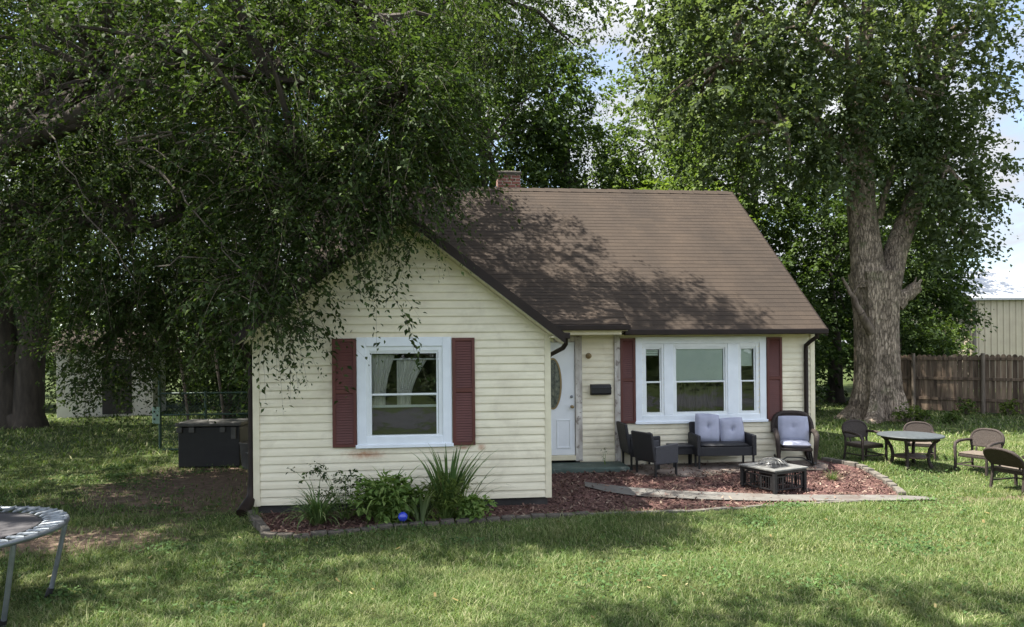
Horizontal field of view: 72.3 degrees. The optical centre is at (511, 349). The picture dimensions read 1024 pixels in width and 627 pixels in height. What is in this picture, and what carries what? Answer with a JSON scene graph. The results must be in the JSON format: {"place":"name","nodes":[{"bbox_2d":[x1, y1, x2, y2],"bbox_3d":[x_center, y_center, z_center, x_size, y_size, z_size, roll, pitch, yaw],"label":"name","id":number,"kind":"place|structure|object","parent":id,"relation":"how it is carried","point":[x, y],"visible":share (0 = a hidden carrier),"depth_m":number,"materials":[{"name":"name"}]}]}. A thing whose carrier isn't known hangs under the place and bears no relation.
{"place":"outdoors","nodes":[
{"label":"outdoors","id":0,"kind":"place"},
{"bbox_2d":[0,364,1023,626],"bbox_3d":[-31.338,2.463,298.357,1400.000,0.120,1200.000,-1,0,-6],"label":"lawn","id":1,"kind":"structure","parent":0,"point":[206,482],"depth_m":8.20,"materials":[{"name":"plant"}]},
{"bbox_2d":[0,505,69,626],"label":"trampoline","id":2,"kind":"object","parent":1,"relation":"on","point":[18,527],"visible":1,"depth_m":6.23,"materials":[{"name":"metal"}]},
{"bbox_2d":[16,323,58,407],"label":"thicket","id":3,"kind":"object","parent":1,"relation":"on","point":[47,361],"visible":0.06,"depth_m":26.24,"materials":[{"name":"green plant"}]},
{"bbox_2d":[1,67,152,404],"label":"background tree","id":4,"kind":"object","parent":1,"relation":"on","point":[20,317],"visible":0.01,"depth_m":27.70,"materials":[{"name":"green plant"}]},
{"bbox_2d":[1,138,184,372],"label":"background tree","id":5,"kind":"object","parent":1,"relation":"on","point":[47,356],"visible":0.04,"depth_m":35.71,"materials":[{"name":"green plant"}]},
{"bbox_2d":[49,330,169,417],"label":"garden shed","id":6,"kind":"structure","parent":1,"relation":"on","point":[107,407],"depth_m":23.62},
{"bbox_2d":[102,359,131,413],"bbox_3d":[-13.349,1.232,23.664,0.900,1.870,0.063,-1,0,-16],"label":"door","id":7,"kind":"structure","parent":6,"relation":"in","point":[107,408],"depth_m":23.65,"materials":[{"name":"metal"}]},
{"bbox_2d":[50,324,214,409],"bbox_3d":[-14.667,0.174,27.325,6.970,4.344,3.458,-1,0,-6],"label":"thicket","id":8,"kind":"object","parent":1,"relation":"on","point":[171,391],"visible":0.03,"depth_m":27.03,"materials":[{"name":"green plant"}]},
{"bbox_2d":[0,0,323,429],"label":"twin trunk tree","id":9,"kind":"object","parent":1,"relation":"on","point":[22,398],"visible":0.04,"depth_m":20.00,"materials":[{"name":"green plant"}]},
{"bbox_2d":[176,340,188,419],"bbox_3d":[-9.199,0.935,19.584,0.394,2.659,0.080,-1,0,-6],"label":"leaning pole","id":10,"kind":"object","parent":1,"relation":"on","point":[185,398],"visible":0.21,"depth_m":19.56,"materials":[{"name":"brown wood"}]},
{"bbox_2d":[76,94,301,404],"bbox_3d":[-12.652,-5.337,28.917,9.778,15.366,8.354,-1,0,-6],"label":"background tree","id":11,"kind":"object","parent":1,"relation":"on","point":[190,402],"visible":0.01,"depth_m":28.50,"materials":[{"name":"green plant"}]},
{"bbox_2d":[152,372,247,452],"bbox_3d":[-6.146,1.359,15.094,3.072,1.850,0.098,-1,0,-5],"label":"chain link fence","id":12,"kind":"object","parent":1,"relation":"on","point":[156,417],"visible":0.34,"depth_m":15.03,"materials":[{"name":"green metal"}]},
{"bbox_2d":[165,314,246,408],"bbox_3d":[-10.259,0.334,26.529,6.861,3.944,3.302,-1,0,-6],"label":"thicket","id":13,"kind":"object","parent":1,"relation":"on","point":[208,399],"visible":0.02,"depth_m":26.29,"materials":[{"name":"green plant"}]},
{"bbox_2d":[175,418,247,467],"bbox_3d":[-5.623,1.762,13.300,1.200,0.835,0.780,0,0,-3],"label":"storage box","id":14,"kind":"object","parent":1,"relation":"on","point":[202,443],"visible":0.89,"depth_m":12.95,"materials":[{"name":"black plastic"}]},
{"bbox_2d":[179,307,251,418],"bbox_3d":[-8.838,0.471,22.245,3.182,3.628,2.849,-1,0,-6],"label":"bush","id":15,"kind":"object","parent":1,"relation":"on","point":[224,386],"visible":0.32,"depth_m":21.85,"materials":[{"name":"green plant"}]},
{"bbox_2d":[211,338,224,418],"bbox_3d":[-8.199,0.926,19.584,0.394,2.659,0.080,-1,0,-6],"label":"leaning pole","id":16,"kind":"object","parent":1,"relation":"on","point":[220,387],"visible":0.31,"depth_m":19.56,"materials":[{"name":"brown wood"}]},
{"bbox_2d":[217,350,251,418],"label":"bush","id":17,"kind":"object","parent":1,"relation":"on","point":[244,399],"visible":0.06,"depth_m":19.00,"materials":[{"name":"green plant"}]},
{"bbox_2d":[239,441,247,468],"bbox_3d":[-4.813,1.932,12.897,0.400,0.480,0.406,-1,0,-6],"label":"bucket","id":18,"kind":"object","parent":1,"relation":"on","point":[244,451],"visible":0.35,"depth_m":12.74,"materials":[{"name":"grey plastic"}]},
{"bbox_2d":[144,45,357,417],"bbox_3d":[-8.160,-4.133,24.959,9.353,13.080,8.177,-1,0,-6],"label":"background tree","id":19,"kind":"object","parent":1,"relation":"on","point":[213,243],"visible":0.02,"depth_m":23.28,"materials":[{"name":"green plant"}]},
{"bbox_2d":[256,520,266,530],"bbox_3d":[-3.176,2.240,8.863,0.094,0.120,0.215,2,-1,-31],"label":"edging stone","id":20,"kind":"object","parent":1,"relation":"on","point":[260,522],"visible":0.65,"depth_m":8.83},
{"bbox_2d":[259,525,269,533],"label":"edging stone","id":21,"kind":"object","parent":1,"relation":"on","point":[262,528],"visible":0.53,"depth_m":8.63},
{"bbox_2d":[260,531,277,538],"bbox_3d":[-2.945,2.255,8.497,0.186,0.085,0.098,1,1,3],"label":"edging stone","id":22,"kind":"object","parent":1,"relation":"on","point":[269,534],"visible":0.66,"depth_m":8.45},
{"bbox_2d":[276,532,293,538],"bbox_3d":[-2.744,2.259,8.477,0.194,0.085,0.091,-2,-1,7],"label":"edging stone","id":23,"kind":"object","parent":1,"relation":"on","point":[282,534],"visible":0.62,"depth_m":8.44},
{"bbox_2d":[293,533,309,538],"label":"edging stone","id":24,"kind":"object","parent":1,"relation":"on","point":[303,535],"visible":0.54,"depth_m":8.43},
{"bbox_2d":[0,0,629,453],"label":"drooping shade tree","id":25,"kind":"object","parent":1,"relation":"on","point":[362,104],"visible":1,"depth_m":9.09,"materials":[{"name":"green plant"}]},
{"bbox_2d":[310,530,326,537],"bbox_3d":[-2.356,2.248,8.536,0.189,0.085,0.096,-1,-2,-20],"label":"edging stone","id":26,"kind":"object","parent":1,"relation":"on","point":[321,532],"visible":0.79,"depth_m":8.50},
{"bbox_2d":[327,529,343,535],"bbox_3d":[-2.168,2.258,8.611,0.197,0.085,0.092,-1,2,-22],"label":"edging stone","id":27,"kind":"object","parent":1,"relation":"on","point":[332,532],"visible":0.56,"depth_m":8.58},
{"bbox_2d":[345,528,359,533],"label":"edging stone","id":28,"kind":"object","parent":1,"relation":"on","point":[353,529],"visible":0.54,"depth_m":8.65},
{"bbox_2d":[360,525,376,531],"bbox_3d":[-1.798,2.258,8.771,0.196,0.085,0.109,-3,1,-26],"label":"edging stone","id":29,"kind":"object","parent":1,"relation":"on","point":[365,528],"visible":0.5,"depth_m":8.73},
{"bbox_2d":[376,523,392,530],"bbox_3d":[-1.614,2.246,8.855,0.199,0.085,0.105,-3,4,-23],"label":"edging stone","id":30,"kind":"object","parent":1,"relation":"on","point":[385,525],"visible":0.6,"depth_m":8.82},
{"bbox_2d":[282,0,509,229],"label":"background tree","id":31,"kind":"object","parent":1,"relation":"on","point":[487,152],"visible":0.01,"depth_m":25.18,"materials":[{"name":"green plant"}]},
{"bbox_2d":[299,45,500,186],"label":"background tree","id":32,"kind":"object","parent":1,"relation":"on","point":[423,108],"depth_m":34.22,"materials":[{"name":"green plant"}]},
{"bbox_2d":[393,522,406,528],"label":"edging stone","id":33,"kind":"object","parent":1,"relation":"on","point":[399,524],"visible":0.52,"depth_m":8.89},
{"bbox_2d":[398,512,407,522],"bbox_3d":[-1.392,2.189,8.931,0.124,0.247,0.124,-1,0,-6],"label":"garden globe","id":34,"kind":"object","parent":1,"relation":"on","point":[402,517],"visible":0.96,"depth_m":8.89,"materials":[{"name":"blue glass"}]},
{"bbox_2d":[409,521,422,527],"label":"edging stone","id":35,"kind":"object","parent":1,"relation":"on","point":[415,523],"visible":0.52,"depth_m":8.95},
{"bbox_2d":[424,521,438,525],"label":"edging stone","id":36,"kind":"object","parent":1,"relation":"on","point":[426,523],"visible":0.54,"depth_m":8.99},
{"bbox_2d":[440,518,453,524],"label":"edging stone","id":37,"kind":"object","parent":1,"relation":"on","point":[449,520],"visible":0.73,"depth_m":9.04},
{"bbox_2d":[45,306,853,377],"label":"distant woods","id":38,"kind":"object","parent":1,"relation":"on","point":[844,346],"visible":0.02,"depth_m":70.78,"materials":[{"name":"green plant"}]},
{"bbox_2d":[455,517,469,523],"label":"edging stone","id":39,"kind":"object","parent":1,"relation":"on","point":[462,520],"visible":0.8,"depth_m":9.08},
{"bbox_2d":[470,517,485,522],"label":"edging stone","id":40,"kind":"object","parent":1,"relation":"on","point":[475,519],"visible":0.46,"depth_m":9.14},
{"bbox_2d":[372,0,608,188],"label":"background tree","id":41,"kind":"object","parent":1,"relation":"on","point":[540,176],"visible":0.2,"depth_m":26.41,"materials":[{"name":"green plant"}]},
{"bbox_2d":[486,516,499,521],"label":"edging stone","id":42,"kind":"object","parent":1,"relation":"on","point":[493,518],"visible":0.61,"depth_m":9.18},
{"bbox_2d":[501,514,514,520],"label":"edging stone","id":43,"kind":"object","parent":1,"relation":"on","point":[507,517],"visible":0.74,"depth_m":9.21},
{"bbox_2d":[0,446,1023,626],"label":"clover","id":44,"kind":"object","parent":1,"relation":"on","point":[60,591],"visible":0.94,"depth_m":7.58,"materials":[{"name":"green plant"}]},
{"bbox_2d":[17,452,1022,626],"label":"fallen leaves","id":45,"kind":"object","parent":1,"relation":"on","point":[983,521],"visible":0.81,"depth_m":7.57,"materials":[{"name":"brown plant"}]},
{"bbox_2d":[515,514,530,520],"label":"edging stone","id":46,"kind":"object","parent":1,"relation":"on","point":[519,517],"visible":0.56,"depth_m":9.25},
{"bbox_2d":[228,171,828,517],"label":"house","id":47,"kind":"structure","parent":1,"relation":"on","point":[563,330],"depth_m":12.73,"materials":[{"name":"beige"}]},
{"bbox_2d":[356,337,453,448],"bbox_3d":[-1.532,0.598,10.034,1.370,1.560,0.320,-1,0,-6],"label":"window","id":48,"kind":"structure","parent":47,"relation":"in","point":[403,424],"depth_m":9.96,"materials":[{"name":"white plastic"}]},
{"bbox_2d":[550,342,574,454],"bbox_3d":[0.697,0.889,12.692,0.905,2.050,0.140,-1,0,-6],"label":"front door","id":49,"kind":"structure","parent":47,"relation":"in","point":[562,363],"depth_m":12.74,"materials":[{"name":"white paint"}]},
{"bbox_2d":[635,336,767,423],"bbox_3d":[3.495,0.555,13.174,2.545,1.600,0.454,-1,0,-6],"label":"window","id":50,"kind":"structure","parent":47,"relation":"in","point":[690,368],"depth_m":13.04,"materials":[{"name":"white plastic"}]},
{"bbox_2d":[530,513,545,519],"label":"edging stone","id":51,"kind":"object","parent":1,"relation":"on","point":[538,515],"visible":0.64,"depth_m":9.29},
{"bbox_2d":[546,513,560,518],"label":"edging stone","id":52,"kind":"object","parent":1,"relation":"on","point":[553,514],"visible":0.54,"depth_m":9.32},
{"bbox_2d":[560,512,574,517],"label":"edging stone","id":53,"kind":"object","parent":1,"relation":"on","point":[567,513],"visible":0.56,"depth_m":9.37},
{"bbox_2d":[482,12,653,188],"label":"background tree","id":54,"kind":"object","parent":1,"relation":"on","point":[598,135],"visible":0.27,"depth_m":28.06,"materials":[{"name":"green plant"}]},
{"bbox_2d":[473,30,671,188],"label":"background tree","id":55,"kind":"object","parent":1,"relation":"on","point":[587,87],"visible":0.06,"depth_m":35.77,"materials":[{"name":"green plant"}]},
{"bbox_2d":[258,460,896,534],"bbox_3d":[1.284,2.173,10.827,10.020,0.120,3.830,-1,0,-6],"label":"mulch bed","id":56,"kind":"object","parent":1,"relation":"on","point":[669,479],"visible":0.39,"depth_m":10.81,"materials":[{"name":"brown wood"}]},
{"bbox_2d":[244,505,265,519],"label":"grass tuft","id":57,"kind":"object","parent":56,"relation":"on","point":[253,512],"visible":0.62,"depth_m":9.36,"materials":[{"name":"green plant"}]},
{"bbox_2d":[252,517,263,527],"bbox_3d":[-3.289,2.242,9.065,0.107,0.120,0.222,2,-2,-30],"label":"edging stone","id":58,"kind":"object","parent":56,"relation":"on","point":[254,519],"visible":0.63,"depth_m":9.03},
{"bbox_2d":[274,476,360,529],"bbox_3d":[-2.507,1.993,9.104,1.153,0.597,1.177,-1,0,-6],"label":"daylily","id":59,"kind":"object","parent":56,"relation":"on","point":[317,513],"visible":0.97,"depth_m":9.03,"materials":[{"name":"green plant"}]},
{"bbox_2d":[286,461,375,518],"bbox_3d":[-2.392,1.865,9.349,1.314,0.821,0.671,-1,0,4],"label":"rose bush","id":60,"kind":"object","parent":56,"relation":"on","point":[344,513],"visible":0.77,"depth_m":9.33,"materials":[{"name":"green plant"}]},
{"bbox_2d":[345,466,430,514],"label":"fountain iris","id":61,"kind":"object","parent":56,"relation":"on","point":[392,485],"visible":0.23,"depth_m":9.24,"materials":[{"name":"green plant"}]},
{"bbox_2d":[344,469,434,523],"bbox_3d":[-1.609,1.919,9.203,1.226,0.746,0.788,-1,0,-6],"label":"peony","id":62,"kind":"object","parent":56,"relation":"on","point":[385,509],"visible":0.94,"depth_m":9.07,"materials":[{"name":"green plant"}]},
{"bbox_2d":[396,481,444,521],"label":"striped iris","id":63,"kind":"object","parent":56,"relation":"on","point":[423,512],"visible":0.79,"depth_m":9.03,"materials":[{"name":"green plant"}]},
{"bbox_2d":[412,469,477,520],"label":"feathery plant","id":64,"kind":"object","parent":56,"relation":"on","point":[445,513],"visible":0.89,"depth_m":9.15,"materials":[{"name":"green plant"}]},
{"bbox_2d":[411,441,496,517],"bbox_3d":[-0.709,1.744,9.416,1.202,1.025,1.019,-1,0,-15],"label":"gladiolus","id":65,"kind":"object","parent":56,"relation":"on","point":[438,471],"visible":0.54,"depth_m":9.26,"materials":[{"name":"green plant"}]},
{"bbox_2d":[441,492,497,521],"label":"hosta","id":66,"kind":"object","parent":56,"relation":"on","point":[470,505],"visible":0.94,"depth_m":9.19,"materials":[{"name":"green plant"}]},
{"bbox_2d":[438,467,507,497],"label":"plant","id":67,"kind":"object","parent":56,"relation":"on","point":[479,486],"visible":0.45,"depth_m":9.58,"materials":[{"name":"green plant"}]},
{"bbox_2d":[739,457,807,494],"bbox_3d":[4.117,1.940,11.050,0.730,0.518,0.730,-1,0,-28],"label":"fire pit table","id":68,"kind":"object","parent":56,"relation":"on","point":[772,473],"visible":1,"depth_m":10.89,"materials":[{"name":"stone"}]},
{"bbox_2d":[823,469,840,480],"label":"grass tuft","id":69,"kind":"object","parent":56,"relation":"on","point":[832,475],"visible":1,"depth_m":11.54,"materials":[{"name":"green plant"}]},
{"bbox_2d":[574,511,589,516],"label":"edging stone","id":70,"kind":"object","parent":1,"relation":"on","point":[585,513],"visible":0.58,"depth_m":9.40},
{"bbox_2d":[663,509,685,512],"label":"edging stone","id":71,"kind":"object","parent":1,"relation":"on","point":[677,511],"visible":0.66,"depth_m":9.57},
{"bbox_2d":[572,5,783,189],"bbox_3d":[8.270,-7.090,33.945,11.153,18.508,7.734,-1,0,-6],"label":"background tree","id":72,"kind":"object","parent":1,"relation":"on","point":[632,152],"visible":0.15,"depth_m":33.32,"materials":[{"name":"green plant"}]},
{"bbox_2d":[686,508,706,512],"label":"edging stone","id":73,"kind":"object","parent":1,"relation":"on","point":[703,510],"visible":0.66,"depth_m":9.63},
{"bbox_2d":[634,176,774,249],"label":"background tree","id":74,"kind":"object","parent":1,"relation":"on","point":[651,182],"depth_m":25.39,"materials":[{"name":"green plant"}]},
{"bbox_2d":[706,507,726,510],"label":"edging stone","id":75,"kind":"object","parent":1,"relation":"on","point":[717,508],"visible":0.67,"depth_m":9.69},
{"bbox_2d":[643,74,834,263],"bbox_3d":[8.990,-5.007,29.112,8.094,14.333,7.285,-1,0,25],"label":"background tree","id":76,"kind":"object","parent":1,"relation":"on","point":[754,209],"visible":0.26,"depth_m":27.62,"materials":[{"name":"green plant"}]},
{"bbox_2d":[660,39,846,286],"bbox_3d":[12.478,-7.139,36.056,12.059,18.529,8.699,-1,0,16],"label":"background tree","id":77,"kind":"object","parent":1,"relation":"on","point":[784,227],"visible":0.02,"depth_m":35.00,"materials":[{"name":"green plant"}]},
{"bbox_2d":[573,0,1023,423],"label":"silver maple tree","id":78,"kind":"object","parent":1,"relation":"on","point":[879,296],"visible":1,"depth_m":19.59,"materials":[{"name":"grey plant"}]},
{"bbox_2d":[791,271,849,413],"bbox_3d":[8.951,-0.207,22.766,3.379,4.662,3.348,0,0,41],"label":"bush","id":79,"kind":"object","parent":1,"relation":"on","point":[817,350],"visible":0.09,"depth_m":22.32,"materials":[{"name":"green plant"}]},
{"bbox_2d":[821,457,834,461],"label":"edging stone","id":80,"kind":"object","parent":1,"relation":"on","point":[827,459],"visible":0.55,"depth_m":13.01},
{"bbox_2d":[833,459,845,463],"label":"edging stone","id":81,"kind":"object","parent":1,"relation":"on","point":[839,461],"visible":0.66,"depth_m":12.78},
{"bbox_2d":[764,165,919,404],"bbox_3d":[11.368,-2.543,26.635,7.906,9.406,6.997,-1,0,-6],"label":"background tree","id":82,"kind":"object","parent":1,"relation":"on","point":[822,265],"visible":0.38,"depth_m":26.11,"materials":[{"name":"green plant"}]},
{"bbox_2d":[844,461,858,466],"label":"edging stone","id":83,"kind":"object","parent":1,"relation":"on","point":[851,463],"visible":0.67,"depth_m":12.54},
{"bbox_2d":[842,419,887,462],"bbox_3d":[6.590,1.702,13.121,0.607,0.747,0.597,-1,0,-14],"label":"garden chair","id":84,"kind":"object","parent":1,"relation":"on","point":[855,428],"visible":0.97,"depth_m":13.24,"materials":[{"name":"brown wicker"}]},
{"bbox_2d":[776,66,958,307],"bbox_3d":[19.300,-6.686,37.786,10.667,17.516,8.717,-1,0,-6],"label":"background tree","id":85,"kind":"object","parent":1,"relation":"on","point":[846,191],"visible":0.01,"depth_m":37.67,"materials":[{"name":"green plant"}]},
{"bbox_2d":[863,467,873,473],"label":"edging stone","id":86,"kind":"object","parent":1,"relation":"on","point":[867,469],"visible":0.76,"depth_m":12.02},
{"bbox_2d":[875,474,887,479],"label":"edging stone","id":87,"kind":"object","parent":1,"relation":"on","point":[879,476],"visible":0.61,"depth_m":11.60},
{"bbox_2d":[796,138,997,367],"bbox_3d":[16.611,-3.697,30.283,8.206,11.580,6.638,0,0,-44],"label":"background tree","id":88,"kind":"object","parent":1,"relation":"on","point":[954,303],"visible":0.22,"depth_m":28.95,"materials":[{"name":"green plant"}]},
{"bbox_2d":[839,299,960,400],"bbox_3d":[13.998,0.012,25.497,4.452,4.156,3.423,-1,0,-6],"label":"bush","id":89,"kind":"object","parent":1,"relation":"on","point":[907,349],"visible":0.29,"depth_m":25.06,"materials":[{"name":"green plant"}]},
{"bbox_2d":[895,488,905,494],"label":"edging stone","id":90,"kind":"object","parent":1,"relation":"on","point":[900,490],"visible":0.63,"depth_m":10.55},
{"bbox_2d":[891,401,923,422],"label":"weed","id":91,"kind":"object","parent":1,"relation":"on","point":[911,414],"visible":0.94,"depth_m":19.25,"materials":[{"name":"green plant"}]},
{"bbox_2d":[876,431,944,469],"bbox_3d":[7.136,1.811,12.550,1.074,0.604,1.074,-1,0,-6],"label":"garden table","id":92,"kind":"object","parent":1,"relation":"on","point":[906,437],"visible":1,"depth_m":12.35,"materials":[{"name":"grey glass"}]},
{"bbox_2d":[903,421,935,460],"bbox_3d":[7.774,1.725,13.368,0.552,0.679,0.543,0,0,26],"label":"garden chair","id":93,"kind":"object","parent":1,"relation":"on","point":[918,426],"visible":0.6,"depth_m":13.50,"materials":[{"name":"brown wicker"}]},
{"bbox_2d":[906,406,939,422],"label":"weed","id":94,"kind":"object","parent":1,"relation":"on","point":[926,414],"visible":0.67,"depth_m":19.32,"materials":[{"name":"green plant"}]},
{"bbox_2d":[900,309,983,392],"bbox_3d":[15.840,0.255,26.563,3.637,3.639,3.073,0,0,20],"label":"bush","id":95,"kind":"object","parent":1,"relation":"on","point":[954,332],"visible":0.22,"depth_m":26.13,"materials":[{"name":"green plant"}]},
{"bbox_2d":[940,409,961,423],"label":"weed","id":96,"kind":"object","parent":1,"relation":"on","point":[955,418],"visible":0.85,"depth_m":19.15,"materials":[{"name":"green plant"}]},
{"bbox_2d":[901,353,1023,413],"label":"wooden fence","id":97,"kind":"object","parent":1,"relation":"on","point":[929,382],"visible":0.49,"depth_m":22.46,"materials":[{"name":"brown wood"}]},
{"bbox_2d":[955,397,979,415],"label":"weed","id":98,"kind":"object","parent":1,"relation":"on","point":[967,406],"visible":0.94,"depth_m":21.55,"materials":[{"name":"green plant"}]},
{"bbox_2d":[953,428,1004,475],"bbox_3d":[8.085,1.741,12.110,0.597,0.748,0.607,-1,0,-28],"label":"garden chair","id":99,"kind":"object","parent":1,"relation":"on","point":[985,437],"visible":0.81,"depth_m":12.19,"materials":[{"name":"brown wicker"}]},
{"bbox_2d":[983,447,1023,494],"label":"garden chair","id":100,"kind":"object","parent":1,"relation":"on","point":[1007,461],"visible":0.99,"depth_m":10.78,"materials":[{"name":"brown wicker"}]},
{"bbox_2d":[997,398,1021,415],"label":"weed","id":101,"kind":"object","parent":1,"relation":"on","point":[1009,409],"visible":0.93,"depth_m":21.18,"materials":[{"name":"green plant"}]},
{"bbox_2d":[0,0,1023,355],"label":"sky","id":102,"kind":"structure","parent":0,"point":[1011,130],"materials":[{"name":"white"}]},
{"bbox_2d":[629,460,828,476],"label":"patio slab","id":103,"kind":"structure","parent":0,"point":[687,470],"depth_m":12.38,"materials":[{"name":"concrete"}]},
{"bbox_2d":[616,421,660,469],"bbox_3d":[2.253,1.704,12.543,0.647,0.823,0.616,-1,0,-6],"label":"wicker armchair","id":104,"kind":"object","parent":103,"relation":"on","point":[625,440],"visible":0.54,"depth_m":12.29,"materials":[{"name":"black wicker"}]},
{"bbox_2d":[631,430,677,477],"bbox_3d":[2.422,1.755,11.929,0.582,0.758,0.554,-1,0,-28],"label":"wicker armchair","id":105,"kind":"object","parent":103,"relation":"on","point":[647,447],"visible":0.97,"depth_m":11.74,"materials":[{"name":"black wicker"}]},
{"bbox_2d":[666,443,696,466],"bbox_3d":[3.069,1.905,12.668,0.460,0.396,0.386,-1,0,-6],"label":"side table","id":106,"kind":"object","parent":103,"relation":"on","point":[685,448],"visible":0.53,"depth_m":12.50,"materials":[{"name":"grey wicker"}]},
{"bbox_2d":[688,413,756,468],"bbox_3d":[3.760,1.626,12.585,1.060,0.952,0.609,0,0,-2],"label":"loveseat","id":107,"kind":"object","parent":103,"relation":"on","point":[711,435],"visible":0.96,"depth_m":12.58,"materials":[{"name":"grey fabric"}]},
{"bbox_2d":[771,410,819,465],"bbox_3d":[5.131,1.602,12.729,0.759,0.956,0.738,-1,0,14],"label":"rocking chair","id":108,"kind":"object","parent":103,"relation":"on","point":[792,430],"visible":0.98,"depth_m":12.75,"materials":[{"name":"brown wicker"}]},
{"bbox_2d":[584,482,935,500],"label":"path","id":109,"kind":"structure","parent":0,"point":[686,494],"depth_m":10.50,"materials":[{"name":"concrete"}]},
{"bbox_2d":[903,271,1023,388],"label":"metal building","id":110,"kind":"structure","parent":0,"point":[1003,297],"depth_m":35.00,"materials":[{"name":"beige metal"}]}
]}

